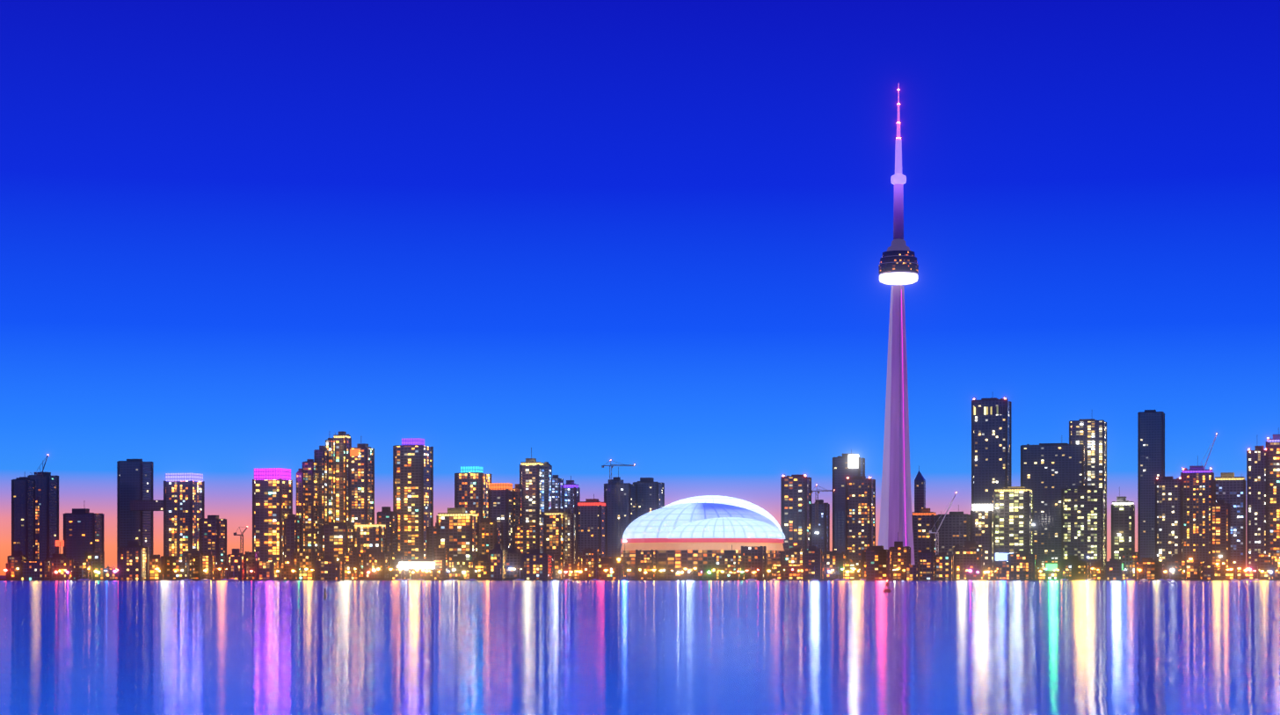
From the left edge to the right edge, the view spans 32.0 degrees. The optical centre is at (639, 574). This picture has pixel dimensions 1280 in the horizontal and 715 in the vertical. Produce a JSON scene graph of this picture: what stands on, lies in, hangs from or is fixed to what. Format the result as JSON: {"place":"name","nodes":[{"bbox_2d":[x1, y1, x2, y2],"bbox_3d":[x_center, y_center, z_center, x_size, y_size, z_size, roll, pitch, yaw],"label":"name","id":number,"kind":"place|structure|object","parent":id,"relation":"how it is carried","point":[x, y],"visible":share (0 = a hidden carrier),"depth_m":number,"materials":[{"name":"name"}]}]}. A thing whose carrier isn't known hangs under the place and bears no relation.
{"place":"outdoors","nodes":[
{"label":"outdoors","id":0,"kind":"place"},
{"bbox_2d":[0,580,1279,714],"bbox_3d":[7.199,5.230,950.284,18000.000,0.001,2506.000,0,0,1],"label":"lake water","id":1,"kind":"structure","parent":0,"point":[644,647],"depth_m":161.14,"materials":[{"name":"blue liquid"}]},
{"bbox_2d":[78,561,1276,580],"bbox_3d":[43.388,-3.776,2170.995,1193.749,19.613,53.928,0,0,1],"label":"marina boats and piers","id":2,"kind":"object","parent":1,"relation":"on","point":[749,578],"visible":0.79,"depth_m":2170.80,"materials":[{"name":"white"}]},
{"bbox_2d":[0,574,1279,580],"bbox_3d":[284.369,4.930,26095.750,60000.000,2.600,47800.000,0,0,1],"label":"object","id":3,"kind":"structure","parent":0,"point":[3,577],"depth_m":2197.32,"materials":[{"name":"black"}]},
{"bbox_2d":[7,538,27,578],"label":"building","id":4,"kind":"structure","parent":3,"relation":"on","point":[13,562],"depth_m":2230.34,"materials":[{"name":"brown"}]},
{"bbox_2d":[11,476,35,561],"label":"tower","id":5,"kind":"structure","parent":3,"relation":"on","point":[23,509],"depth_m":2619.62,"materials":[{"name":"grey"}]},
{"bbox_2d":[19,560,52,580],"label":"building","id":6,"kind":"structure","parent":3,"relation":"on","point":[35,570],"depth_m":2187.85,"materials":[{"name":"grey"}]},
{"bbox_2d":[27,460,58,561],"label":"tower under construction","id":7,"kind":"structure","parent":3,"relation":"on","point":[47,488],"depth_m":2685.14,"materials":[{"name":"grey"}]},
{"bbox_2d":[44,541,74,578],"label":"building","id":8,"kind":"structure","parent":3,"relation":"on","point":[61,563],"depth_m":2278.78,"materials":[{"name":"brown"}]},
{"bbox_2d":[72,561,92,578],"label":"building","id":9,"kind":"structure","parent":3,"relation":"on","point":[82,566],"depth_m":2209.83,"materials":[{"name":"brown"}]},
{"bbox_2d":[63,508,104,562],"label":"tower","id":10,"kind":"structure","parent":3,"relation":"on","point":[83,529],"depth_m":2496.66,"materials":[{"name":"grey"}]},
{"bbox_2d":[84,551,104,578],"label":"building","id":11,"kind":"structure","parent":3,"relation":"on","point":[97,559],"depth_m":2276.15,"materials":[{"name":"brown"}]},
{"bbox_2d":[118,540,149,580],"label":"building","id":12,"kind":"structure","parent":3,"relation":"on","point":[134,560],"depth_m":2200.95,"materials":[{"name":"grey"}]},
{"bbox_2d":[116,458,153,567],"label":"tower","id":13,"kind":"structure","parent":3,"relation":"on","point":[134,479],"depth_m":2714.63,"materials":[{"name":"grey"}]},
{"bbox_2d":[130,500,163,510],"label":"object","id":14,"kind":"structure","parent":13,"relation":"attached to","point":[146,505],"depth_m":2697.02,"materials":[{"name":"glass"}]},
{"bbox_2d":[163,555,193,578],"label":"building","id":15,"kind":"structure","parent":3,"relation":"on","point":[171,563],"depth_m":2224.54,"materials":[{"name":"brown"}]},
{"bbox_2d":[163,472,204,556],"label":"tower","id":16,"kind":"structure","parent":3,"relation":"on","point":[184,503],"depth_m":2611.18,"materials":[{"name":"brown"}]},
{"bbox_2d":[201,552,215,578],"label":"building","id":17,"kind":"structure","parent":3,"relation":"on","point":[208,560],"depth_m":2217.58,"materials":[{"name":"brown"}]},
{"bbox_2d":[198,515,226,577],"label":"building","id":18,"kind":"structure","parent":3,"relation":"on","point":[213,534],"depth_m":2445.83,"materials":[{"name":"grey"}]},
{"bbox_2d":[226,548,246,580],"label":"building","id":19,"kind":"structure","parent":3,"relation":"on","point":[236,558],"depth_m":2196.41,"materials":[{"name":"brown"}]},
{"bbox_2d":[254,560,280,578],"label":"building","id":20,"kind":"structure","parent":3,"relation":"on","point":[265,570],"depth_m":2206.78,"materials":[{"name":"brown"}]},
{"bbox_2d":[252,467,292,565],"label":"tower","id":21,"kind":"structure","parent":3,"relation":"on","point":[272,496],"depth_m":2609.39,"materials":[{"name":"brown"}]},
{"bbox_2d":[283,506,302,565],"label":"tower","id":22,"kind":"structure","parent":3,"relation":"on","point":[293,532],"depth_m":2417.21,"materials":[{"name":"brown"}]},
{"bbox_2d":[296,468,305,552],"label":"tower","id":23,"kind":"structure","parent":3,"relation":"on","point":[301,494],"depth_m":2629.57,"materials":[{"name":"brown"}]},
{"bbox_2d":[291,551,324,567],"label":"building","id":24,"kind":"structure","parent":3,"relation":"on","point":[302,559],"depth_m":2296.47,"materials":[{"name":"brown"}]},
{"bbox_2d":[302,458,318,552],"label":"tower","id":25,"kind":"structure","parent":3,"relation":"on","point":[310,468],"depth_m":2637.04,"materials":[{"name":"brown"}]},
{"bbox_2d":[313,445,328,552],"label":"tower","id":26,"kind":"structure","parent":3,"relation":"on","point":[321,455],"depth_m":2647.09,"materials":[{"name":"brown"}]},
{"bbox_2d":[315,556,344,580],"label":"building","id":27,"kind":"structure","parent":3,"relation":"on","point":[330,568],"depth_m":2190.43,"materials":[{"name":"brown"}]},
{"bbox_2d":[325,437,335,524],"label":"tower","id":28,"kind":"structure","parent":3,"relation":"on","point":[330,445],"depth_m":2658.01,"materials":[{"name":"brown"}]},
{"bbox_2d":[320,522,354,559],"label":"building","id":29,"kind":"structure","parent":3,"relation":"on","point":[337,539],"depth_m":2390.57,"materials":[{"name":"brown"}]},
{"bbox_2d":[332,431,351,522],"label":"tower","id":30,"kind":"structure","parent":3,"relation":"on","point":[343,441],"depth_m":2674.88,"materials":[{"name":"brown"}]},
{"bbox_2d":[348,443,374,524],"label":"tower","id":31,"kind":"structure","parent":3,"relation":"on","point":[361,488],"depth_m":2643.80,"materials":[{"name":"grey"}]},
{"bbox_2d":[352,523,387,552],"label":"building","id":32,"kind":"structure","parent":3,"relation":"on","point":[365,536],"depth_m":2374.30,"materials":[{"name":"brown"}]},
{"bbox_2d":[356,542,391,578],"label":"building","id":33,"kind":"structure","parent":3,"relation":"on","point":[371,559],"depth_m":2241.62,"materials":[{"name":"brown"}]},
{"bbox_2d":[377,506,398,555],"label":"tower","id":34,"kind":"structure","parent":3,"relation":"on","point":[387,516],"depth_m":2495.52,"materials":[{"name":"grey"}]},
{"bbox_2d":[392,437,433,561],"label":"tower","id":35,"kind":"structure","parent":3,"relation":"on","point":[413,483],"depth_m":2707.54,"materials":[{"name":"grey"}]},
{"bbox_2d":[432,546,449,578],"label":"building","id":36,"kind":"structure","parent":3,"relation":"on","point":[440,557],"depth_m":2248.88,"materials":[{"name":"brown"}]},
{"bbox_2d":[436,507,479,559],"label":"tower","id":37,"kind":"structure","parent":3,"relation":"on","point":[457,531],"depth_m":2391.21,"materials":[{"name":"brown"}]},
{"bbox_2d":[454,465,491,521],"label":"tower","id":38,"kind":"structure","parent":3,"relation":"on","point":[471,485],"depth_m":2647.93,"materials":[{"name":"grey"}]},
{"bbox_2d":[472,553,489,578],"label":"building","id":39,"kind":"structure","parent":3,"relation":"on","point":[483,561],"depth_m":2245.21,"materials":[{"name":"brown"}]},
{"bbox_2d":[479,517,503,557],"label":"building","id":40,"kind":"structure","parent":3,"relation":"on","point":[489,527],"depth_m":2441.46,"materials":[{"name":"brown"}]},
{"bbox_2d":[489,530,506,580],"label":"building","id":41,"kind":"structure","parent":3,"relation":"on","point":[498,562],"depth_m":2201.33,"materials":[{"name":"grey"}]},
{"bbox_2d":[487,482,514,551],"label":"tower","id":42,"kind":"structure","parent":3,"relation":"on","point":[500,501],"depth_m":2591.56,"materials":[{"name":"grey"}]},
{"bbox_2d":[506,547,523,578],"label":"building","id":43,"kind":"structure","parent":3,"relation":"on","point":[513,557],"depth_m":2230.61,"materials":[{"name":"grey"}]},
{"bbox_2d":[512,483,523,524],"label":"tower","id":44,"kind":"structure","parent":3,"relation":"on","point":[518,505],"depth_m":2604.72,"materials":[{"name":"brown"}]},
{"bbox_2d":[513,511,543,552],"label":"building","id":45,"kind":"structure","parent":3,"relation":"on","point":[528,535],"depth_m":2428.80,"materials":[{"name":"brown"}]},
{"bbox_2d":[519,447,543,524],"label":"tower","id":46,"kind":"structure","parent":3,"relation":"on","point":[531,476],"depth_m":2650.77,"materials":[{"name":"grey"}]},
{"bbox_2d":[521,549,554,580],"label":"building","id":47,"kind":"structure","parent":3,"relation":"on","point":[537,563],"depth_m":2197.13,"materials":[{"name":"grey"}]},
{"bbox_2d":[542,461,552,524],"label":"tower","id":48,"kind":"structure","parent":3,"relation":"on","point":[547,485],"depth_m":2659.30,"materials":[{"name":"grey"}]},
{"bbox_2d":[543,508,563,559],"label":"building","id":49,"kind":"structure","parent":3,"relation":"on","point":[553,530],"depth_m":2394.07,"materials":[{"name":"brown"}]},
{"bbox_2d":[552,474,563,512],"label":"tower","id":50,"kind":"structure","parent":3,"relation":"on","point":[557,492],"depth_m":2743.46,"materials":[{"name":"blue"}]},
{"bbox_2d":[562,501,576,563],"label":"tower","id":51,"kind":"structure","parent":3,"relation":"on","point":[570,536],"depth_m":2399.41,"materials":[{"name":"grey"}]},
{"bbox_2d":[563,475,580,513],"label":"tower","id":52,"kind":"structure","parent":3,"relation":"on","point":[571,492],"depth_m":2751.75,"materials":[{"name":"grey"}]},
{"bbox_2d":[579,548,602,578],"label":"building","id":53,"kind":"structure","parent":3,"relation":"on","point":[589,558],"depth_m":2247.49,"materials":[{"name":"brown"}]},
{"bbox_2d":[576,494,607,563],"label":"tower","id":54,"kind":"structure","parent":3,"relation":"on","point":[592,523],"depth_m":2688.70,"materials":[{"name":"grey"}]},
{"bbox_2d":[593,557,627,578],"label":"building","id":55,"kind":"structure","parent":3,"relation":"on","point":[609,564],"depth_m":2227.86,"materials":[{"name":"brown"}]},
{"bbox_2d":[603,466,637,556],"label":"tower","id":56,"kind":"structure","parent":3,"relation":"on","point":[620,498],"depth_m":2806.33,"materials":[{"name":"grey"}]},
{"bbox_2d":[3,556,1272,578],"bbox_3d":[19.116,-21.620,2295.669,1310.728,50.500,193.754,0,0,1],"label":"quay street lamps","id":57,"kind":"object","parent":3,"relation":"on","point":[768,570],"visible":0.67,"depth_m":2222.97,"materials":[{"name":"orange"}]},
{"bbox_2d":[635,549,657,578],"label":"building","id":58,"kind":"structure","parent":3,"relation":"on","point":[647,560],"depth_m":2283.28,"materials":[{"name":"brown"}]},
{"bbox_2d":[632,477,664,517],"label":"tower","id":59,"kind":"structure","parent":3,"relation":"on","point":[650,494],"depth_m":2826.11,"materials":[{"name":"grey"}]},
{"bbox_2d":[602,538,784,578],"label":"stadium base","id":60,"kind":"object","parent":3,"relation":"on","point":[696,553],"visible":0.58,"depth_m":2370.76,"materials":[{"name":"beige concrete"}]},
{"bbox_2d":[622,502,778,538],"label":"stadium roof","id":61,"kind":"structure","parent":60,"relation":"on","point":[662,522],"depth_m":2398.10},
{"bbox_2d":[662,494,784,539],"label":"stadium roof","id":62,"kind":"structure","parent":60,"relation":"on","point":[730,500],"depth_m":2459.38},
{"bbox_2d":[666,516,785,538],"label":"stadium roof","id":63,"kind":"structure","parent":60,"relation":"on","point":[730,527],"depth_m":2362.39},
{"bbox_2d":[713,545,742,578],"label":"building","id":64,"kind":"structure","parent":3,"relation":"on","point":[728,558],"depth_m":2261.21,"materials":[{"name":"brown"}]},
{"bbox_2d":[741,545,766,578],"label":"building","id":65,"kind":"structure","parent":3,"relation":"on","point":[754,557],"depth_m":2286.97,"materials":[{"name":"brown"}]},
{"bbox_2d":[769,563,802,578],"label":"low building","id":66,"kind":"structure","parent":3,"relation":"on","point":[789,570],"depth_m":2265.79,"materials":[{"name":"brown"}]},
{"bbox_2d":[780,546,802,564],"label":"building","id":67,"kind":"structure","parent":3,"relation":"on","point":[792,556],"depth_m":2300.78,"materials":[{"name":"brown"}]},
{"bbox_2d":[780,473,811,550],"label":"tower","id":68,"kind":"structure","parent":3,"relation":"on","point":[796,508],"depth_m":2545.80,"materials":[{"name":"grey"}]},
{"bbox_2d":[802,545,822,578],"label":"building","id":69,"kind":"structure","parent":3,"relation":"on","point":[812,556],"depth_m":2209.31,"materials":[{"name":"grey"}]},
{"bbox_2d":[811,499,829,552],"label":"tower","id":70,"kind":"structure","parent":3,"relation":"on","point":[820,540],"depth_m":2687.88,"materials":[{"name":"grey"}]},
{"bbox_2d":[822,551,846,578],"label":"building","id":71,"kind":"structure","parent":3,"relation":"on","point":[834,561],"depth_m":2258.66,"materials":[{"name":"grey"}]},
{"bbox_2d":[832,449,865,552],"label":"tower","id":72,"kind":"structure","parent":3,"relation":"on","point":[841,470],"depth_m":2804.40,"materials":[{"name":"grey"}]},
{"bbox_2d":[845,475,875,559],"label":"tower","id":73,"kind":"structure","parent":3,"relation":"on","point":[860,513],"depth_m":2584.59,"materials":[{"name":"grey"}]},
{"bbox_2d":[861,545,893,578],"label":"building","id":74,"kind":"structure","parent":3,"relation":"on","point":[876,561],"depth_m":2204.91,"materials":[{"name":"grey"}]},
{"bbox_2d":[877,83,918,564],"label":"observation tower","id":75,"kind":"structure","parent":3,"relation":"on","point":[898,266],"depth_m":2489.43,"materials":[{"name":"concrete"}]},
{"bbox_2d":[893,564,916,578],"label":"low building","id":76,"kind":"structure","parent":3,"relation":"on","point":[898,575],"depth_m":2276.70,"materials":[{"name":"brown"}]},
{"bbox_2d":[888,531,910,564],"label":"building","id":77,"kind":"structure","parent":76,"relation":"on","point":[901,555],"depth_m":2279.39,"materials":[{"name":"grey"}]},
{"bbox_2d":[914,465,925,511],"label":"skyscraper","id":78,"kind":"structure","parent":3,"relation":"on","point":[920,490],"depth_m":2888.23,"materials":[{"name":"blue glass"}]},
{"bbox_2d":[912,508,937,564],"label":"building","id":79,"kind":"structure","parent":3,"relation":"on","point":[924,520],"depth_m":2585.22,"materials":[{"name":"grey"}]},
{"bbox_2d":[918,549,935,580],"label":"building","id":80,"kind":"structure","parent":3,"relation":"on","point":[927,563],"depth_m":2186.03,"materials":[{"name":"grey"}]},
{"bbox_2d":[934,552,953,580],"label":"building","id":81,"kind":"structure","parent":3,"relation":"on","point":[943,565],"depth_m":2189.13,"materials":[{"name":"grey"}]},
{"bbox_2d":[937,511,970,555],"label":"building","id":82,"kind":"structure","parent":3,"relation":"on","point":[954,529],"depth_m":2546.14,"materials":[{"name":"grey"}]},
{"bbox_2d":[955,567,986,578],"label":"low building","id":83,"kind":"structure","parent":3,"relation":"on","point":[983,575],"depth_m":2262.62,"materials":[{"name":"brown"}]},
{"bbox_2d":[952,541,983,578],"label":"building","id":84,"kind":"structure","parent":83,"relation":"on","point":[969,555],"depth_m":2260.13,"materials":[{"name":"grey"}]},
{"bbox_2d":[970,503,994,567],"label":"tower","id":85,"kind":"structure","parent":3,"relation":"on","point":[982,525],"depth_m":2464.84,"materials":[{"name":"grey"}]},
{"bbox_2d":[971,397,1011,510],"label":"skyscraper","id":86,"kind":"structure","parent":3,"relation":"on","point":[991,453],"depth_m":2698.42,"materials":[{"name":"grey glass"}]},
{"bbox_2d":[993,486,1032,567],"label":"tower","id":87,"kind":"structure","parent":3,"relation":"on","point":[1013,507],"depth_m":2479.25,"materials":[{"name":"grey"}]},
{"bbox_2d":[1007,550,1037,578],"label":"building","id":88,"kind":"structure","parent":3,"relation":"on","point":[1023,563],"depth_m":2199.08,"materials":[{"name":"grey"}]},
{"bbox_2d":[1020,443,1086,566],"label":"tower","id":89,"kind":"structure","parent":3,"relation":"on","point":[1049,471],"depth_m":2737.30,"materials":[{"name":"grey"}]},
{"bbox_2d":[1060,555,1090,578],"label":"building","id":90,"kind":"structure","parent":3,"relation":"on","point":[1074,566],"depth_m":2203.23,"materials":[{"name":"grey"}]},
{"bbox_2d":[1061,485,1106,565],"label":"tower","id":91,"kind":"structure","parent":3,"relation":"on","point":[1083,522],"depth_m":2475.95,"materials":[{"name":"grey"}]},
{"bbox_2d":[1069,418,1106,489],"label":"skyscraper","id":92,"kind":"structure","parent":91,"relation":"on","point":[1090,434],"depth_m":2833.80,"materials":[{"name":"grey glass"}]},
{"bbox_2d":[1105,558,1121,580],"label":"building","id":93,"kind":"structure","parent":3,"relation":"on","point":[1114,569],"depth_m":2173.70,"materials":[{"name":"grey"}]},
{"bbox_2d":[1111,496,1134,560],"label":"tower","id":94,"kind":"structure","parent":3,"relation":"on","point":[1123,516],"depth_m":2483.72,"materials":[{"name":"grey"}]},
{"bbox_2d":[1120,548,1139,578],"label":"building","id":95,"kind":"structure","parent":3,"relation":"on","point":[1129,558],"depth_m":2244.37,"materials":[{"name":"grey"}]},
{"bbox_2d":[1134,557,1163,578],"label":"building","id":96,"kind":"structure","parent":3,"relation":"on","point":[1152,567],"depth_m":2205.46,"materials":[{"name":"brown"}]},
{"bbox_2d":[1137,409,1164,560],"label":"tower","id":97,"kind":"structure","parent":3,"relation":"on","point":[1151,446],"depth_m":2979.02,"materials":[{"name":"grey"}]},
{"bbox_2d":[1155,476,1182,563],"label":"tower","id":98,"kind":"structure","parent":3,"relation":"on","point":[1168,516],"depth_m":2629.90,"materials":[{"name":"grey"}]},
{"bbox_2d":[1163,553,1184,578],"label":"building","id":99,"kind":"structure","parent":3,"relation":"on","point":[1176,559],"depth_m":2273.66,"materials":[{"name":"grey"}]},
{"bbox_2d":[1184,559,1200,578],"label":"building","id":100,"kind":"structure","parent":3,"relation":"on","point":[1191,570],"depth_m":2208.09,"materials":[{"name":"grey"}]},
{"bbox_2d":[1180,465,1214,563],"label":"tower","id":101,"kind":"structure","parent":3,"relation":"on","point":[1197,490],"depth_m":2640.45,"materials":[{"name":"grey"}]},
{"bbox_2d":[1210,499,1230,569],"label":"tower","id":102,"kind":"structure","parent":3,"relation":"on","point":[1220,527],"depth_m":2433.53,"materials":[{"name":"brown"}]},
{"bbox_2d":[1214,472,1246,569],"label":"tower","id":103,"kind":"structure","parent":3,"relation":"on","point":[1230,488],"depth_m":2694.73,"materials":[{"name":"grey"}]},
{"bbox_2d":[1246,445,1267,569],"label":"tower","id":104,"kind":"structure","parent":3,"relation":"on","point":[1256,500],"depth_m":2596.71,"materials":[{"name":"grey"}]},
{"bbox_2d":[1257,552,1272,578],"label":"building","id":105,"kind":"structure","parent":3,"relation":"on","point":[1264,560],"depth_m":2276.66,"materials":[{"name":"grey"}]},
{"bbox_2d":[1265,434,1279,569],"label":"tower","id":106,"kind":"structure","parent":3,"relation":"on","point":[1273,447],"depth_m":2601.91,"materials":[{"name":"grey"}]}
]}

